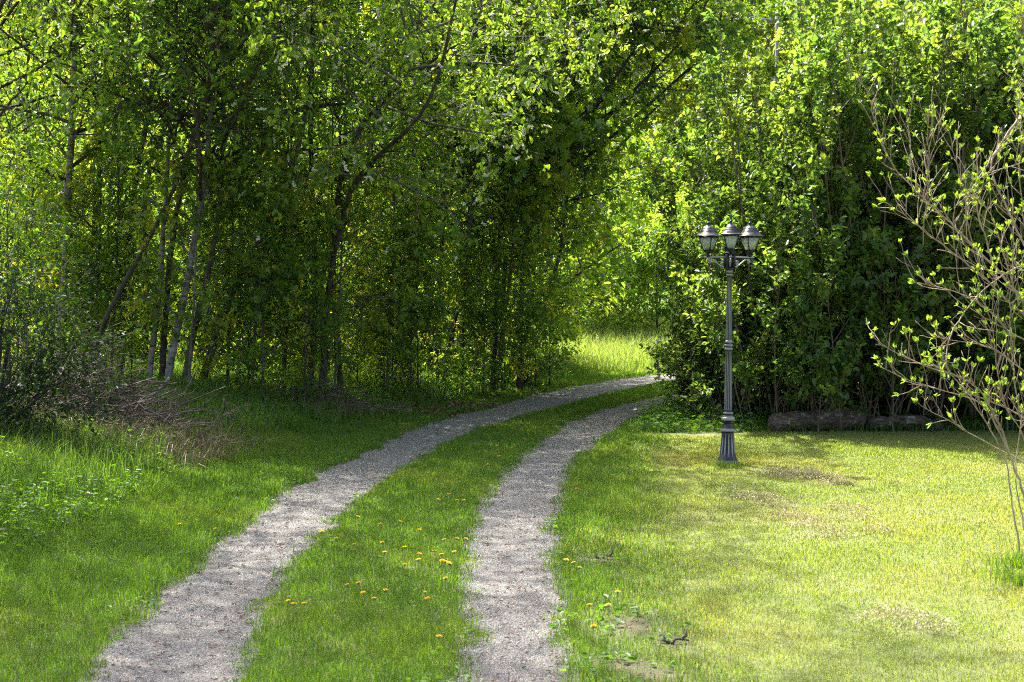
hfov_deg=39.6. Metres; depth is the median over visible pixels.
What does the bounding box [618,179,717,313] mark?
bush
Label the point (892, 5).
lilac bush
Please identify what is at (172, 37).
birch tree
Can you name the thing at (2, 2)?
alder tree
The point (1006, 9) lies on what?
lilac bush
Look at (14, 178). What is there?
sapling
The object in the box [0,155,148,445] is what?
hawthorn bush
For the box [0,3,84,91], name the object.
deciduous tree
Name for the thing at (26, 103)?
alder tree
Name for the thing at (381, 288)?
maple tree
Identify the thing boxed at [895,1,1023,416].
lilac bush
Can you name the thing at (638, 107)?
deciduous tree
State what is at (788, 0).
sky
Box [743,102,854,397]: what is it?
lilac bush
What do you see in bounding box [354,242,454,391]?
sapling
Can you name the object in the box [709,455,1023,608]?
tuft grass
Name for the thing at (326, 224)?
maple tree
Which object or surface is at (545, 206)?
maple tree
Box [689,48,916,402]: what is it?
lilac bush
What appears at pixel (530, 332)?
sapling
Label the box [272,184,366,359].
sapling
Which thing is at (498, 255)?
sapling
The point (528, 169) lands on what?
alder tree
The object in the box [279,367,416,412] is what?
brushwood
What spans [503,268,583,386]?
sapling
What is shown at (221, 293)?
sapling
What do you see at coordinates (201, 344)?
sapling
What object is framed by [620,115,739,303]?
bush
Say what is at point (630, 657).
leafy weeds
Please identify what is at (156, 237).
sapling
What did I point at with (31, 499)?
ground cover
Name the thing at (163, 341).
cherry tree
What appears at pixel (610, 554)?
root
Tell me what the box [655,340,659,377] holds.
marker post
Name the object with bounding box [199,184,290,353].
sapling
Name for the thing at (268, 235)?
sapling
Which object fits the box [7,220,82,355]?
sapling
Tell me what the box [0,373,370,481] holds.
dead grass
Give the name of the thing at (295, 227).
young tree
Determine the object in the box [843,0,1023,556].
budding shrub
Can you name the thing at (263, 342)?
sapling
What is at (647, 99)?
alder tree
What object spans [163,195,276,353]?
sapling
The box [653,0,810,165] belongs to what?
deciduous tree
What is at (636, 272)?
bush
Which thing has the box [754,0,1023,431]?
lilac bush
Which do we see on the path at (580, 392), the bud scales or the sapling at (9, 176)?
the bud scales
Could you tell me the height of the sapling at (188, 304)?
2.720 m
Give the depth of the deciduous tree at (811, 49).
76.76 m
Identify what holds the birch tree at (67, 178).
on the ground at (668, 670)
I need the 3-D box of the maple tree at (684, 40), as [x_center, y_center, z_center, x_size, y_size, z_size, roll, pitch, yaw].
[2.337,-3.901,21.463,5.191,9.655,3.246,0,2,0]
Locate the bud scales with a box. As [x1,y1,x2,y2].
[87,398,662,681]
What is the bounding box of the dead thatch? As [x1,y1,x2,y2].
[716,465,962,636]
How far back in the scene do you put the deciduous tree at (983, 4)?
62.73 m
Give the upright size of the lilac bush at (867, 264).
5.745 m
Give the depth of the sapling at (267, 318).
18.31 m
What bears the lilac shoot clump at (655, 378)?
on the ground at (668, 670)
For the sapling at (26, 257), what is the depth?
16.79 m
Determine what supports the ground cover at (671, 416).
on the ground at (668, 670)
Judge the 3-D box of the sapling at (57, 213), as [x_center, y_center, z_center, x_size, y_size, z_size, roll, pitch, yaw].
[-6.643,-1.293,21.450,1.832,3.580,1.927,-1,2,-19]
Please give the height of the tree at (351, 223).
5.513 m
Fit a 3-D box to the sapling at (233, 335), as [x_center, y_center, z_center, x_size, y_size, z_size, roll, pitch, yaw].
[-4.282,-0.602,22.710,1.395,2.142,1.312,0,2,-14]
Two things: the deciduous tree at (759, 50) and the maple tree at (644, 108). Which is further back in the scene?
the deciduous tree at (759, 50)
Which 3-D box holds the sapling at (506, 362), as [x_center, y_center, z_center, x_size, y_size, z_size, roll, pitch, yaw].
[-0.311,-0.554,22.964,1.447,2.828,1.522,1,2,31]
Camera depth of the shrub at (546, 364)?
24.26 m
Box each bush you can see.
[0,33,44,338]
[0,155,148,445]
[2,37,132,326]
[8,35,195,329]
[17,91,195,342]
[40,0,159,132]
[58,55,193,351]
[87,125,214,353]
[165,51,349,302]
[181,103,362,349]
[227,21,451,334]
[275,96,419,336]
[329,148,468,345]
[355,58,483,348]
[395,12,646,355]
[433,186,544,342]
[443,178,597,351]
[538,191,624,320]
[539,210,646,335]
[561,164,676,329]
[571,111,678,313]
[595,129,696,311]
[612,86,789,410]
[613,205,686,332]
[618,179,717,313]
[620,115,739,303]
[639,76,905,421]
[646,169,806,416]
[665,66,803,392]
[669,0,952,432]
[670,52,976,414]
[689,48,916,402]
[718,0,1023,430]
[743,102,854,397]
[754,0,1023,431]
[775,0,1023,416]
[817,114,949,407]
[844,32,1023,412]
[866,0,1023,431]
[890,28,979,406]
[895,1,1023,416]
[910,0,1023,429]
[973,0,1023,401]
[980,3,1022,393]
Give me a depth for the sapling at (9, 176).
18.89 m
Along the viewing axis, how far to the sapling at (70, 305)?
20.09 m
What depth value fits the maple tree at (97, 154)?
17.63 m
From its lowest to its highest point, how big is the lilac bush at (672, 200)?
4.457 m
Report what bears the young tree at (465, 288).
on the ground at (668, 670)
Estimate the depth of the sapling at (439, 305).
20.03 m
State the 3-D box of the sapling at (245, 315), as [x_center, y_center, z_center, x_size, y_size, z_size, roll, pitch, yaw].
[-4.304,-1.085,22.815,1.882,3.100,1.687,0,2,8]
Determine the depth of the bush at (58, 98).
28.57 m
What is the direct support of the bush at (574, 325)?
on the ground at (668, 670)
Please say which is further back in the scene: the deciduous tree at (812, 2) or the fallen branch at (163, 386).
the deciduous tree at (812, 2)
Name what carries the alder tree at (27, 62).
on the ground at (668, 670)
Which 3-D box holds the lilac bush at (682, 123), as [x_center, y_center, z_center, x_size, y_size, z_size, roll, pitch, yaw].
[3.970,-1.549,21.371,3.445,4.988,3.292,2,2,38]
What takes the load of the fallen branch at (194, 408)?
on the brushwood at (134, 403)
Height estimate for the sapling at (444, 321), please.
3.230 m
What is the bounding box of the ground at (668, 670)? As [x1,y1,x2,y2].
[0,252,1023,681]
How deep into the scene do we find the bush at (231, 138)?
27.70 m
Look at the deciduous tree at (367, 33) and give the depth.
47.44 m
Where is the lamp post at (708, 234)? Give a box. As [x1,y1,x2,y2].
[695,214,763,464]
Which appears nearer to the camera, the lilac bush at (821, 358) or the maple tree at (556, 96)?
the lilac bush at (821, 358)
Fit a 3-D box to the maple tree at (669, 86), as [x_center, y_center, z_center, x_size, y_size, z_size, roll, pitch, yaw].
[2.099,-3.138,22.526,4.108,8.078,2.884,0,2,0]
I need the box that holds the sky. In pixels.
[21,0,797,181]
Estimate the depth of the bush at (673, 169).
43.58 m
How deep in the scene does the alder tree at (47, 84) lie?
24.84 m
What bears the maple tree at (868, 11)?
on the ground at (668, 670)
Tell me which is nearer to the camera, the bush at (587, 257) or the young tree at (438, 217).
the young tree at (438, 217)
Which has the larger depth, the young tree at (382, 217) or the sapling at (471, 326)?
the sapling at (471, 326)
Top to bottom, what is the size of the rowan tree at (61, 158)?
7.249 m
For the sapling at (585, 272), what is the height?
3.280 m
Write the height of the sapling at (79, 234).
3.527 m
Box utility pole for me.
[752,8,791,88]
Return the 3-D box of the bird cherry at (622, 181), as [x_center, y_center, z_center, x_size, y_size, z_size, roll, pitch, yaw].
[0.902,-2.304,24.307,3.532,6.160,3.565,0,2,0]
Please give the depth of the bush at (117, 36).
30.91 m
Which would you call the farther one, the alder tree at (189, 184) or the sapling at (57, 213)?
the alder tree at (189, 184)
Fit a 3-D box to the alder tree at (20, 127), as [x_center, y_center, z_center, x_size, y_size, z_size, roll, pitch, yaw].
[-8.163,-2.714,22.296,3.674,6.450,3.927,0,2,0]
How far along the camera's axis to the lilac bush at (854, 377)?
19.35 m
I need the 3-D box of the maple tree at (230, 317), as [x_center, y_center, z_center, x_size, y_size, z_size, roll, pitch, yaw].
[-3.741,-1.061,16.910,1.617,3.651,1.958,1,2,29]
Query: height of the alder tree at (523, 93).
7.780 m
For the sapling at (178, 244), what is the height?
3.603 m
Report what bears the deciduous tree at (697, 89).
on the ground at (668, 670)
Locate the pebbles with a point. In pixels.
(371, 490)
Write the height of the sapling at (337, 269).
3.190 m
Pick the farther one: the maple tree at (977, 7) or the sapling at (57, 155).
the maple tree at (977, 7)
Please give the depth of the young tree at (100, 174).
18.13 m
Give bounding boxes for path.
[78,374,675,681]
[453,391,695,681]
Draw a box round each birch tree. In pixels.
[0,0,247,361]
[18,0,339,384]
[29,0,322,378]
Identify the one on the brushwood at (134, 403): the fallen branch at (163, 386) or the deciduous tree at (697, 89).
the fallen branch at (163, 386)
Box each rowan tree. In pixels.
[0,0,202,368]
[83,0,411,377]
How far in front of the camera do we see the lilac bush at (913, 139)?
19.60 m
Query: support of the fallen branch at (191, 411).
on the brushwood at (134, 403)
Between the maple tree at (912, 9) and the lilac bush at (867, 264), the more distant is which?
the maple tree at (912, 9)
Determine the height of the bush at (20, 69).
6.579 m
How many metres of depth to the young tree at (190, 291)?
18.65 m
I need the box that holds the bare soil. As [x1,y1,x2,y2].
[592,558,694,681]
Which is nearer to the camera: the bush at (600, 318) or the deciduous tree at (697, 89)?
the bush at (600, 318)
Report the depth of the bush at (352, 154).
26.80 m
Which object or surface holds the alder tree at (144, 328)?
on the ground at (668, 670)
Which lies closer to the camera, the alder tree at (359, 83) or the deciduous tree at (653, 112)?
the alder tree at (359, 83)
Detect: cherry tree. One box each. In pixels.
[59,0,396,379]
[184,0,630,392]
[317,0,655,395]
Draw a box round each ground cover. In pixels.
[0,344,545,545]
[633,387,1023,431]
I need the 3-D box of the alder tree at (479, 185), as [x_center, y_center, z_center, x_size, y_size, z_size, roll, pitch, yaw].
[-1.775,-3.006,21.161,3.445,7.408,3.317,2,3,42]
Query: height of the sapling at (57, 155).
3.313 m
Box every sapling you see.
[0,119,83,384]
[0,136,40,356]
[0,147,91,359]
[0,157,130,362]
[0,172,51,359]
[0,201,79,377]
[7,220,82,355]
[11,138,121,358]
[22,160,118,341]
[24,226,110,361]
[45,206,159,382]
[72,178,153,350]
[83,189,199,377]
[90,194,173,361]
[128,189,202,357]
[139,176,237,361]
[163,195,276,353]
[164,194,243,376]
[168,133,319,384]
[171,222,257,351]
[181,225,278,384]
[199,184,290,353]
[212,197,280,361]
[213,173,335,403]
[213,244,278,353]
[222,206,342,389]
[226,213,297,363]
[245,213,361,408]
[246,150,326,348]
[257,141,395,389]
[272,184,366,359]
[293,182,402,361]
[321,256,402,390]
[330,219,423,389]
[348,215,469,398]
[353,180,465,390]
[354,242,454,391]
[422,244,506,390]
[440,200,557,395]
[454,225,544,386]
[470,218,575,394]
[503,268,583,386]
[508,216,606,384]
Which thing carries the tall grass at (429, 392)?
on the ground at (668, 670)
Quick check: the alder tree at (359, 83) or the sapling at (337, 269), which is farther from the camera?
the sapling at (337, 269)
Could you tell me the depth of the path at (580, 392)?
8.18 m
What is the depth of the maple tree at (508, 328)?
22.24 m
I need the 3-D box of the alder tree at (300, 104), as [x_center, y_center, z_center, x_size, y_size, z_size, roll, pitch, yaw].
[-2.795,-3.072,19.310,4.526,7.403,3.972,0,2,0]
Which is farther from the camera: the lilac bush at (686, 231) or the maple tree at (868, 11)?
the maple tree at (868, 11)
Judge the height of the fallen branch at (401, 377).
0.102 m
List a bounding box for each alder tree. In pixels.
[0,0,123,27]
[0,0,137,343]
[0,0,173,372]
[0,0,277,358]
[0,17,107,252]
[4,12,103,347]
[12,0,260,371]
[30,0,265,63]
[43,0,272,371]
[50,0,364,380]
[87,1,353,361]
[135,94,296,302]
[141,0,462,379]
[161,0,468,367]
[217,0,484,379]
[259,0,433,387]
[261,0,502,369]
[279,0,517,373]
[310,0,567,374]
[323,0,566,354]
[357,7,554,371]
[400,0,616,380]
[428,0,664,384]
[476,137,608,287]
[492,0,762,390]
[524,0,751,229]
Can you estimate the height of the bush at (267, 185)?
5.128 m
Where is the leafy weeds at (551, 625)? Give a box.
[0,382,654,681]
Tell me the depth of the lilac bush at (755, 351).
17.06 m
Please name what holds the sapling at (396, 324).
on the ground at (668, 670)
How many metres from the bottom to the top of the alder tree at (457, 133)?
6.135 m
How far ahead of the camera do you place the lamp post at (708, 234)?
13.22 m
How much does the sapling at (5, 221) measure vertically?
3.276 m
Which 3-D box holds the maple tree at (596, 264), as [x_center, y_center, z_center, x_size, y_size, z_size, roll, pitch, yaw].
[0.114,-3.363,27.565,5.085,7.857,5.956,0,2,11]
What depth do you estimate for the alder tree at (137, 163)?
18.91 m
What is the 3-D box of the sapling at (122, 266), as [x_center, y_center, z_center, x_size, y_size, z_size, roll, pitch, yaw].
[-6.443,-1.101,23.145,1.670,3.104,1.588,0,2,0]
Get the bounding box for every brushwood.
[0,315,250,428]
[72,396,281,445]
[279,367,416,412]
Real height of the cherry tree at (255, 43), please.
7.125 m
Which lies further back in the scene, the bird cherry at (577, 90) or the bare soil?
the bird cherry at (577, 90)
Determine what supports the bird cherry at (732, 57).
on the ground at (668, 670)
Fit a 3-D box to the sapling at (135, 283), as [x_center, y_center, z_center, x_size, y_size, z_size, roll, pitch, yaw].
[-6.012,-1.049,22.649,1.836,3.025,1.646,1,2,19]
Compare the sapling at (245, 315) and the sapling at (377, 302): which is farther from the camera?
the sapling at (245, 315)
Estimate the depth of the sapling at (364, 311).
19.92 m
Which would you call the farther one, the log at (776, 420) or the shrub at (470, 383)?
the shrub at (470, 383)
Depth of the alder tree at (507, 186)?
21.71 m
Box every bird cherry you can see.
[434,0,686,383]
[481,51,668,321]
[528,0,776,378]
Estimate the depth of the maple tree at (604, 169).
23.74 m
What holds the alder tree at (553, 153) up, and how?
on the ground at (668, 670)
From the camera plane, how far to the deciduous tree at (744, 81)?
63.30 m
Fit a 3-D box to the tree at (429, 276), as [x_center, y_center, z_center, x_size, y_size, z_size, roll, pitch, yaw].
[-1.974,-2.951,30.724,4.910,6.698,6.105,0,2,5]
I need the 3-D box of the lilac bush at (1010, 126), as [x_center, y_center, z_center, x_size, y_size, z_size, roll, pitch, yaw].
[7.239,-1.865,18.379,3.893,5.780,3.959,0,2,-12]
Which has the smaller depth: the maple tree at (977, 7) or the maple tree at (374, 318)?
the maple tree at (374, 318)
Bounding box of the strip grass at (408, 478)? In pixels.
[218,380,691,681]
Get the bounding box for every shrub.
[391,337,494,400]
[460,329,572,386]
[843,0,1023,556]
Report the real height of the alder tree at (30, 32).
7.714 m
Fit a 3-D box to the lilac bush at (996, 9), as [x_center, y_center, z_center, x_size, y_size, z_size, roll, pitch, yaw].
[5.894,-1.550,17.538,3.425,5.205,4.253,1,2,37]
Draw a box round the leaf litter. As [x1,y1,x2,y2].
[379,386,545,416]
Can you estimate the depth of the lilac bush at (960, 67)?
16.97 m
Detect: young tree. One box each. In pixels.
[0,50,142,365]
[0,68,185,361]
[151,63,316,377]
[216,59,363,387]
[268,79,425,387]
[326,96,473,383]
[404,172,539,377]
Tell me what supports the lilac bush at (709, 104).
on the ground at (668, 670)
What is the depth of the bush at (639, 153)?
43.11 m
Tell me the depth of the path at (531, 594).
8.33 m
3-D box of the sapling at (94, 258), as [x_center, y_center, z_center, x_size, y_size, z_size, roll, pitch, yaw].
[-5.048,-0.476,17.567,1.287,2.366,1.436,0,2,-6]
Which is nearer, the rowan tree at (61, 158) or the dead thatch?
the dead thatch
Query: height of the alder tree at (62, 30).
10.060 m
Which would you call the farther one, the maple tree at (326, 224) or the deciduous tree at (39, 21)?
the deciduous tree at (39, 21)
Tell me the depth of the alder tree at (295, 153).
17.56 m
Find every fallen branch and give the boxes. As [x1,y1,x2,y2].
[147,377,169,398]
[163,393,217,419]
[164,410,218,416]
[383,376,424,383]
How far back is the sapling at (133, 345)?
18.13 m
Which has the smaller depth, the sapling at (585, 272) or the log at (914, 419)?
the log at (914, 419)
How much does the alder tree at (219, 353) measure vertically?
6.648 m
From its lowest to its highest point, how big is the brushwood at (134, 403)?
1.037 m
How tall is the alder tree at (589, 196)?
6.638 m
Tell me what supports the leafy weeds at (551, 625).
on the ground at (668, 670)
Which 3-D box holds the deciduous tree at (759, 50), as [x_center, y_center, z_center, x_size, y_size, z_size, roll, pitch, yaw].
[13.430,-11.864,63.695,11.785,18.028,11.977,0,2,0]
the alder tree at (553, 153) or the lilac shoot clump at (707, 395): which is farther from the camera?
the alder tree at (553, 153)
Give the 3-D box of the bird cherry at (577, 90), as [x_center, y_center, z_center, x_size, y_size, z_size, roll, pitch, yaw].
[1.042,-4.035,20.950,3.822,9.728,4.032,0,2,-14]
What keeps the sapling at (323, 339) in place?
on the ground at (668, 670)
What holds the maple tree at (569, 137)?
on the ground at (668, 670)
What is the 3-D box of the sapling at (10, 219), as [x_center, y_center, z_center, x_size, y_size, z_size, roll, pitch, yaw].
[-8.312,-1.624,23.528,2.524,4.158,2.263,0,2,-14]
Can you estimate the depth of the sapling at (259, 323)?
21.48 m
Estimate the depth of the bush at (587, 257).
40.00 m
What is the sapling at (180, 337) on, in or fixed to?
on the ground at (668, 670)
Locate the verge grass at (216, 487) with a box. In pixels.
[0,345,791,681]
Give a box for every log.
[767,407,866,431]
[866,414,942,430]
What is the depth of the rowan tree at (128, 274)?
16.52 m
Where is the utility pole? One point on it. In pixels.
(768, 20)
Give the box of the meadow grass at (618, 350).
[19,303,688,371]
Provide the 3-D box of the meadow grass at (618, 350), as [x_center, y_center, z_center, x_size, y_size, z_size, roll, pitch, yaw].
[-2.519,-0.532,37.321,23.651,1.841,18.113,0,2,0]
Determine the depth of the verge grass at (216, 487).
9.66 m
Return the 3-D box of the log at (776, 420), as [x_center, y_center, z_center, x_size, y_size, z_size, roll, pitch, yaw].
[3.572,0.934,16.612,1.170,0.327,0.282,0,2,-7]
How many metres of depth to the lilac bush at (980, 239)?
16.35 m
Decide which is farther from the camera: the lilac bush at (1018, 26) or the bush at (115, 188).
the bush at (115, 188)
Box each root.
[595,547,613,558]
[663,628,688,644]
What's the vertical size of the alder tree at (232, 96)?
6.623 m
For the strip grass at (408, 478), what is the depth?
8.08 m
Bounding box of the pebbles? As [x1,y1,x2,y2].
[87,408,648,681]
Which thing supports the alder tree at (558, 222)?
on the ground at (668, 670)
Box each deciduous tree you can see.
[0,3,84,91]
[1,0,150,79]
[317,0,433,112]
[592,0,748,266]
[613,12,722,252]
[619,0,771,231]
[625,0,798,230]
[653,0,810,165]
[689,0,921,225]
[738,8,906,131]
[751,0,873,90]
[843,0,996,65]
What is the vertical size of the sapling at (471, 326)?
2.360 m
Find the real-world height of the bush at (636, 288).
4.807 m
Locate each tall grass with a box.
[0,341,634,514]
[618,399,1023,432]
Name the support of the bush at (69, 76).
on the ground at (668, 670)
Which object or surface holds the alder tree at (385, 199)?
on the ground at (668, 670)
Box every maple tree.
[34,110,198,377]
[113,104,274,382]
[149,116,342,388]
[267,132,431,397]
[323,147,477,392]
[352,0,606,384]
[413,0,653,387]
[436,170,565,391]
[475,0,641,350]
[476,1,682,383]
[486,0,704,374]
[498,0,795,390]
[515,0,765,389]
[788,0,970,69]
[861,0,1022,64]
[918,0,1022,47]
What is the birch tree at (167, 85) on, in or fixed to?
on the ground at (668, 670)
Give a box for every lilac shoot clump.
[646,306,788,429]
[654,339,763,408]
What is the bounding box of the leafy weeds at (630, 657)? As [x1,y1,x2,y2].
[562,554,692,681]
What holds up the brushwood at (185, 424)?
on the ground at (668, 670)
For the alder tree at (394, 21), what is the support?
on the ground at (668, 670)
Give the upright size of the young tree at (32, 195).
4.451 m

